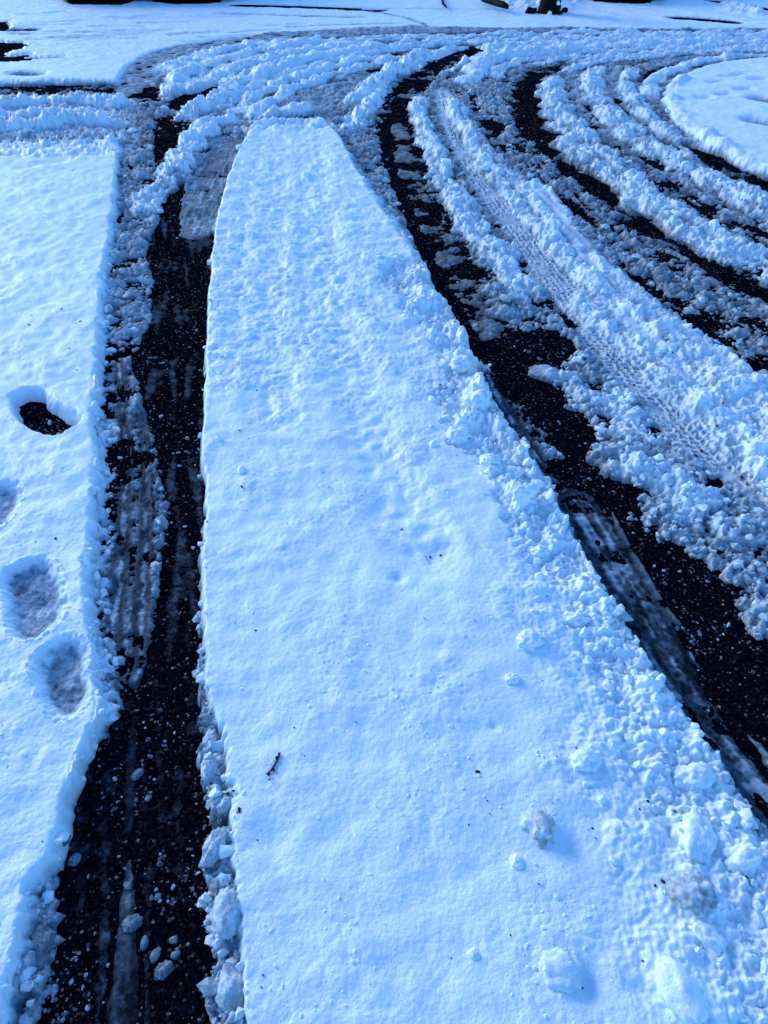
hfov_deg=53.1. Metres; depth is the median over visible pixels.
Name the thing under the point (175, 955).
ice chunk
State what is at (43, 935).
ice chunk
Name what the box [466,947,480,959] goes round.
snow lump
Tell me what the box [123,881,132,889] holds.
ice chunk
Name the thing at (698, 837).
snow lump
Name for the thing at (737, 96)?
snow patch
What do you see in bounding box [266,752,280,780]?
twig
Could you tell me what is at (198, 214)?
ice patch
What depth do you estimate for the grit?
1.77 m
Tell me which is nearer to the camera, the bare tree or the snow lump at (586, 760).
the snow lump at (586, 760)
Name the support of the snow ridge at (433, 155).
on the road
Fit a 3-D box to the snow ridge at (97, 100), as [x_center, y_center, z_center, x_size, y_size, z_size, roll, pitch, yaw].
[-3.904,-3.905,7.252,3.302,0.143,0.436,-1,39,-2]
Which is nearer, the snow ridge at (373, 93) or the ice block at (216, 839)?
the ice block at (216, 839)
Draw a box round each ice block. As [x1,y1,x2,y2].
[198,826,230,867]
[200,758,217,784]
[202,728,216,747]
[212,888,240,940]
[214,963,244,1010]
[216,795,232,814]
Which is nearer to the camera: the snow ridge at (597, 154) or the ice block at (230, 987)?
the ice block at (230, 987)
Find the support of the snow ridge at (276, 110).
on the road
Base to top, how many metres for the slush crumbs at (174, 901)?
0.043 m
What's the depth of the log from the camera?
12.25 m
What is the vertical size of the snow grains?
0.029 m
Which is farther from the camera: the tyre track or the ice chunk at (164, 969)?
the tyre track
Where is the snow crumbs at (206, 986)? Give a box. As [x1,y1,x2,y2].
[0,42,767,1023]
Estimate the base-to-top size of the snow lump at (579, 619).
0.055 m
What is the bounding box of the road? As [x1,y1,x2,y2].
[0,0,767,1023]
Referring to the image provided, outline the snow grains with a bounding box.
[0,68,765,1023]
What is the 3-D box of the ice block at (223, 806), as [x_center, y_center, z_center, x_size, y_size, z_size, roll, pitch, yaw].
[-0.357,0.658,1.727,0.031,0.033,0.052,19,43,22]
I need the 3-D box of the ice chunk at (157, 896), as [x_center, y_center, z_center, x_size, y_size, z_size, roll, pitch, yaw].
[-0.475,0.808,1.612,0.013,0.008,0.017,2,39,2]
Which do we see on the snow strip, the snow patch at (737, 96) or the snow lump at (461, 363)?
the snow lump at (461, 363)
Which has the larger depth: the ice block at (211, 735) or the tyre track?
the tyre track
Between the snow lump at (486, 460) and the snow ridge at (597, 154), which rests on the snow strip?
the snow lump at (486, 460)
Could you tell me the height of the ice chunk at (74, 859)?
0.014 m
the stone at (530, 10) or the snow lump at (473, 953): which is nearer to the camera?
the snow lump at (473, 953)
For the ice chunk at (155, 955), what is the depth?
1.52 m
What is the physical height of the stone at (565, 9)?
0.114 m
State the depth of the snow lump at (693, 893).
1.54 m
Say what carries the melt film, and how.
on the road
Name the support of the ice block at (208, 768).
on the ice crust at (228, 784)
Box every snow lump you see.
[446,425,470,445]
[448,354,474,373]
[461,388,492,412]
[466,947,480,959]
[479,453,499,467]
[503,465,525,479]
[504,673,521,684]
[509,853,523,869]
[512,482,538,500]
[516,629,543,650]
[520,809,556,847]
[529,544,549,557]
[537,947,581,995]
[564,610,590,628]
[569,749,601,772]
[654,955,707,1023]
[669,871,716,916]
[672,762,716,790]
[676,807,718,864]
[688,919,727,957]
[724,841,763,875]
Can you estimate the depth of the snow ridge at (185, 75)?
9.17 m
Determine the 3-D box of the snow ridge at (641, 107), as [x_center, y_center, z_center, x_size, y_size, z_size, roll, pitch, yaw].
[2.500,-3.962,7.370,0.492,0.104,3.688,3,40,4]
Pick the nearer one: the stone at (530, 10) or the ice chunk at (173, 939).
the ice chunk at (173, 939)
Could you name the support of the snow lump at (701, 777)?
on the snow strip
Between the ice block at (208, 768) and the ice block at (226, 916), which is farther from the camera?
the ice block at (208, 768)
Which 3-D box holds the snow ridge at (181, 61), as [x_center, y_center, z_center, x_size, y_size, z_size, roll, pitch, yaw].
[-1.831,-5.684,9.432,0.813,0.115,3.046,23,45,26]
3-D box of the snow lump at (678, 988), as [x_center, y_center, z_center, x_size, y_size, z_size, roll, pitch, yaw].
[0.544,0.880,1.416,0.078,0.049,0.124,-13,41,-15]
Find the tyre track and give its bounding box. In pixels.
[435,89,753,485]
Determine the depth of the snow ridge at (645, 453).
2.78 m
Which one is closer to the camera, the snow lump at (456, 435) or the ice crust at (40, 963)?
the ice crust at (40, 963)
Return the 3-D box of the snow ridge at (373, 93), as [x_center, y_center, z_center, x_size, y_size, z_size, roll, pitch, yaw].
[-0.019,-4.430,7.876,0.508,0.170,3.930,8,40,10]
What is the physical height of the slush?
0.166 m
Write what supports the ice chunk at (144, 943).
on the road
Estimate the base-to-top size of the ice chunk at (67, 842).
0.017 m
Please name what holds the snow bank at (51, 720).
on the road
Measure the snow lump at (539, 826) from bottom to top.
0.050 m
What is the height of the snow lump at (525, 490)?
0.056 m
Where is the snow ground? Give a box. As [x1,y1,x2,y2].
[0,0,767,88]
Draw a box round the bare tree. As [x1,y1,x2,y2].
[537,0,561,14]
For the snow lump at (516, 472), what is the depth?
2.66 m
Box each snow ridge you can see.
[0,90,144,107]
[0,107,131,131]
[151,37,324,75]
[154,118,222,185]
[163,33,435,96]
[176,40,410,129]
[185,33,490,87]
[251,101,330,121]
[334,47,435,134]
[406,94,552,305]
[445,95,767,499]
[536,74,767,287]
[563,385,735,526]
[577,65,767,216]
[617,64,714,154]
[640,52,767,98]
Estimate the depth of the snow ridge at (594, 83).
5.93 m
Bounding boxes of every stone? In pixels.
[525,7,537,13]
[561,7,567,12]
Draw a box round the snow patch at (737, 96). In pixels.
[661,57,767,175]
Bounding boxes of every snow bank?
[0,138,121,1023]
[459,102,767,467]
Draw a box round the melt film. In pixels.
[55,155,767,1023]
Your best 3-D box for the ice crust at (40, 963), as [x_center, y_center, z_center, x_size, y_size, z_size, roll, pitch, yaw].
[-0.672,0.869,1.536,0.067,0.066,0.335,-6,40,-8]
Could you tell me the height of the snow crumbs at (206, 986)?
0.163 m
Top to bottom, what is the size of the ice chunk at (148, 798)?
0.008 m
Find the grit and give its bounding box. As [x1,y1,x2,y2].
[0,68,762,988]
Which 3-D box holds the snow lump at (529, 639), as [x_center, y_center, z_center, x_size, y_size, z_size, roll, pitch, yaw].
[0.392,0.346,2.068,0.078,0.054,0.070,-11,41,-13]
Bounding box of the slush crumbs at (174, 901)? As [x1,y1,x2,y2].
[8,57,767,1023]
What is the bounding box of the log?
[481,0,508,8]
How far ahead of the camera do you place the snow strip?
1.96 m
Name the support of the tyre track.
in the slush
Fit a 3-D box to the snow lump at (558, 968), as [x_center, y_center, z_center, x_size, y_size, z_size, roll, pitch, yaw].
[0.334,0.863,1.444,0.086,0.033,0.085,-7,40,-9]
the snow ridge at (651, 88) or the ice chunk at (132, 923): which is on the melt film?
the ice chunk at (132, 923)
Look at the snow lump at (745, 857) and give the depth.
1.60 m
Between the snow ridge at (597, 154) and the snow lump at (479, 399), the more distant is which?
the snow ridge at (597, 154)
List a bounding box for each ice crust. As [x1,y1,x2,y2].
[15,878,65,1023]
[196,643,253,1023]
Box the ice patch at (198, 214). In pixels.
[179,136,244,239]
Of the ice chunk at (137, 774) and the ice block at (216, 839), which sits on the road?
the ice chunk at (137, 774)
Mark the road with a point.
(732, 686)
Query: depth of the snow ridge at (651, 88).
8.45 m
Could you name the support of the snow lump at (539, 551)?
on the snow strip
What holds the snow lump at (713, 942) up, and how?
on the snow strip
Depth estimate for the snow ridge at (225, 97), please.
7.75 m
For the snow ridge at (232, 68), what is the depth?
9.22 m
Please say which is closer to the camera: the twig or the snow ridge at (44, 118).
the twig
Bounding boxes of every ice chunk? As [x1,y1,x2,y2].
[30,922,55,956]
[62,836,70,845]
[68,852,80,866]
[121,914,143,933]
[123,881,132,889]
[130,768,143,780]
[140,935,148,949]
[145,795,151,801]
[150,946,161,963]
[153,960,174,980]
[154,893,160,900]
[169,935,177,943]
[170,950,180,959]
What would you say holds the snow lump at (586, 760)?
on the snow strip
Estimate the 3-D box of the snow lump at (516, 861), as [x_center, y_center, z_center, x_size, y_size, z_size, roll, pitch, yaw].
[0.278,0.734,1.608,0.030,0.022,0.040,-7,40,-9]
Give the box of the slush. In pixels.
[0,24,767,1002]
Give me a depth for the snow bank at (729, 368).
3.53 m
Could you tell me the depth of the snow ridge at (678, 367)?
3.72 m
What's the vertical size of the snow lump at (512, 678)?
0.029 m
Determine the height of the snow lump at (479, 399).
0.109 m
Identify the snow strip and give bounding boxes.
[199,116,767,1023]
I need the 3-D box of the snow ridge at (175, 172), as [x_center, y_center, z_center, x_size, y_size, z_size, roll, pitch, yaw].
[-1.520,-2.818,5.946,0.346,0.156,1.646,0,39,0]
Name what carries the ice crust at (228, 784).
on the road

